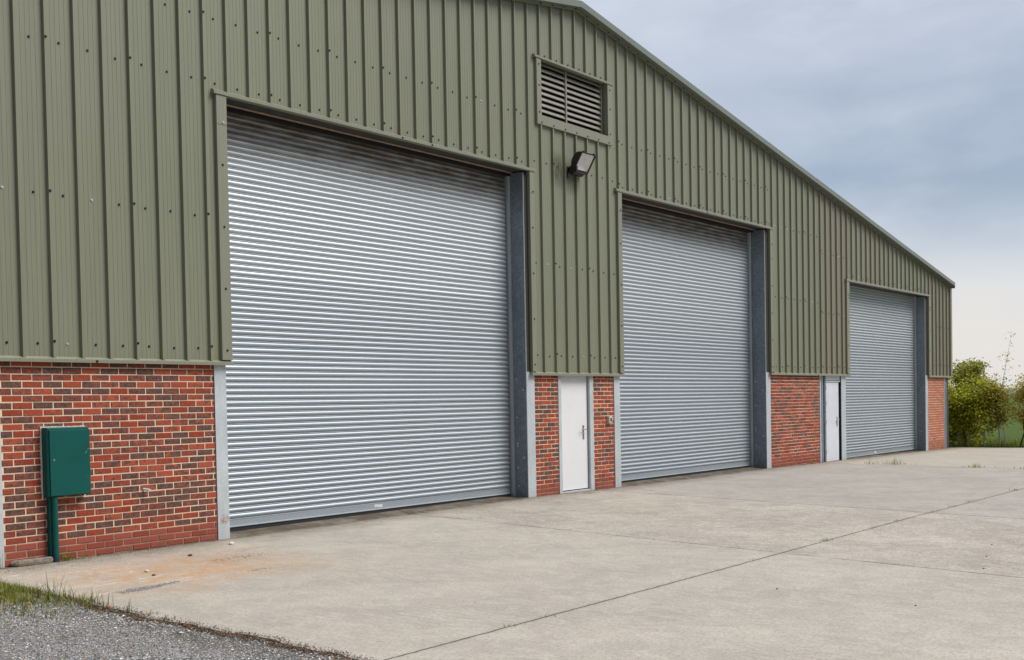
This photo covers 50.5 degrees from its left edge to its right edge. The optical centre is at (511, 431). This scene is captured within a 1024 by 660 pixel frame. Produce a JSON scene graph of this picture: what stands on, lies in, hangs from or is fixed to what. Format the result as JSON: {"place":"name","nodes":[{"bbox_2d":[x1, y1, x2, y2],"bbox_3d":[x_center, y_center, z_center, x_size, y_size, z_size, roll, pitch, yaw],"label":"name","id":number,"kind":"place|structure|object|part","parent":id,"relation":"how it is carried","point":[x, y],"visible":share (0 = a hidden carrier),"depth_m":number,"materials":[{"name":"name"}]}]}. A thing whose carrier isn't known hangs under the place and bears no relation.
{"place":"outdoors","nodes":[
{"label":"outdoors","id":0,"kind":"place"},
{"bbox_2d":[0,575,199,659],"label":"verge grass","id":1,"kind":"structure","parent":0,"point":[7,591],"depth_m":9.27,"materials":[{"name":"green plant"}]},
{"bbox_2d":[0,581,369,659],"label":"gravel track","id":2,"kind":"structure","parent":0,"point":[237,650],"depth_m":7.75,"materials":[{"name":"grey gravel"}]},
{"bbox_2d":[0,447,1023,659],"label":"yard paving","id":3,"kind":"structure","parent":0,"point":[465,580],"depth_m":10.35,"materials":[{"name":"concrete"}]},
{"bbox_2d":[10,556,52,566],"bbox_3d":[-5.095,1.387,11.498,0.421,0.075,0.104,-2,2,-43],"label":"kerb block","id":4,"kind":"object","parent":3,"relation":"on","point":[31,561],"depth_m":11.46,"materials":[{"name":"concrete"}]},
{"bbox_2d":[39,425,90,561],"bbox_3d":[-4.840,0.689,11.807,0.151,1.492,0.512,0,2,39],"label":"meter cabinet","id":5,"kind":"object","parent":3,"relation":"on","point":[65,459],"visible":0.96,"depth_m":11.68,"materials":[{"name":"green metal"}]},
{"bbox_3d":[-4.789,0.338,11.766,0.021,0.707,0.459,0,2,39],"label":"cabinet door","id":6,"kind":"part","parent":5,"relation":"part of","materials":[{"name":"green metal"}]},
{"bbox_2d":[5,448,949,659],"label":"dirt grit","id":7,"kind":"object","parent":3,"relation":"on","point":[132,616],"visible":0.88,"depth_m":7.96,"materials":[{"name":"brown soil"}]},
{"bbox_2d":[0,0,954,567],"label":"warehouse","id":8,"kind":"structure","parent":3,"relation":"on","point":[272,262],"depth_m":16.12,"materials":[{"name":"metal"}]},
{"bbox_2d":[561,376,587,490],"bbox_3d":[1.097,-0.004,19.196,0.109,2.075,0.830,0,2,39],"label":"door","id":9,"kind":"structure","parent":8,"relation":"in","point":[573,388],"depth_m":19.22,"materials":[{"name":"white paint"}]},
{"bbox_2d":[567,151,595,177],"bbox_3d":[1.194,-4.639,18.971,0.374,0.439,0.480,0,2,39],"label":"floodlight","id":10,"kind":"object","parent":8,"relation":"attached to","point":[581,163],"visible":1,"depth_m":18.95,"materials":[{"name":"black paint"}]},
{"bbox_2d":[607,416,612,422],"bbox_3d":[1.835,-0.211,19.992,0.061,0.120,0.216,0,2,39],"label":"wall switch","id":11,"kind":"object","parent":8,"relation":"attached to","point":[609,419],"depth_m":19.92,"materials":[{"name":"white plastic"}]},
{"bbox_2d":[826,382,839,461],"bbox_3d":[8.233,-0.241,27.853,0.109,2.015,0.812,0,2,39],"label":"door","id":12,"kind":"structure","parent":8,"relation":"in","point":[832,405],"depth_m":27.86,"materials":[{"name":"white paint"}]},
{"bbox_2d":[0,458,1023,627],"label":"weeds","id":13,"kind":"object","parent":3,"relation":"on","point":[67,558],"visible":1,"depth_m":12.18,"materials":[{"name":"green plant"}]},
{"bbox_2d":[580,0,1023,388],"label":"sky","id":14,"kind":"structure","parent":0,"point":[911,112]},
{"bbox_2d":[949,434,1023,447],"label":"tall grass","id":15,"kind":"structure","parent":0,"point":[1012,444],"depth_m":35.88,"materials":[{"name":"green plant"}]},
{"bbox_2d":[950,394,1023,442],"bbox_3d":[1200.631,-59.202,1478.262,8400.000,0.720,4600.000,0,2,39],"label":"field","id":16,"kind":"structure","parent":0,"point":[1015,430],"depth_m":58.41,"materials":[{"name":"green plant"}]},
{"bbox_2d":[948,371,979,446],"bbox_3d":[14.604,-0.802,36.652,2.370,3.112,2.347,0,2,25],"label":"hedge tree","id":17,"kind":"object","parent":16,"relation":"on","point":[954,425],"visible":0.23,"depth_m":36.25,"materials":[{"name":"green plant"}]},
{"bbox_2d":[948,357,991,392],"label":"oak tree","id":18,"kind":"object","parent":16,"relation":"on","point":[970,370],"visible":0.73,"depth_m":147.30,"materials":[{"name":"green plant"}]},
{"bbox_2d":[948,379,996,446],"bbox_3d":[15.133,-0.464,36.342,1.968,2.544,2.359,0,2,39],"label":"hedge tree","id":19,"kind":"object","parent":16,"relation":"on","point":[960,401],"visible":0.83,"depth_m":36.05,"materials":[{"name":"green plant"}]},
{"bbox_2d":[959,373,1008,446],"bbox_3d":[15.476,-0.620,35.966,1.639,2.567,1.908,0,2,39],"label":"sapling","id":20,"kind":"object","parent":16,"relation":"on","point":[978,418],"visible":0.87,"depth_m":35.75,"materials":[{"name":"green plant"}]},
{"bbox_2d":[975,379,1016,445],"bbox_3d":[15.889,-0.624,35.717,1.201,2.568,1.102,-1,2,-2],"label":"sapling","id":21,"kind":"object","parent":16,"relation":"on","point":[997,406],"visible":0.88,"depth_m":35.51,"materials":[{"name":"green plant"}]},
{"bbox_2d":[977,331,1019,444],"bbox_3d":[15.943,-1.303,35.708,1.426,3.920,1.556,0,2,39],"label":"sapling","id":22,"kind":"object","parent":16,"relation":"on","point":[998,422],"visible":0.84,"depth_m":35.58,"materials":[{"name":"green plant"}]},
{"bbox_2d":[998,373,1023,430],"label":"sapling","id":23,"kind":"object","parent":16,"relation":"on","point":[1020,396],"visible":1,"depth_m":35.04,"materials":[{"name":"green plant"}]},
{"bbox_2d":[1008,385,1023,446],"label":"sapling","id":24,"kind":"object","parent":16,"relation":"on","point":[1018,415],"visible":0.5,"depth_m":35.42,"materials":[{"name":"green plant"}]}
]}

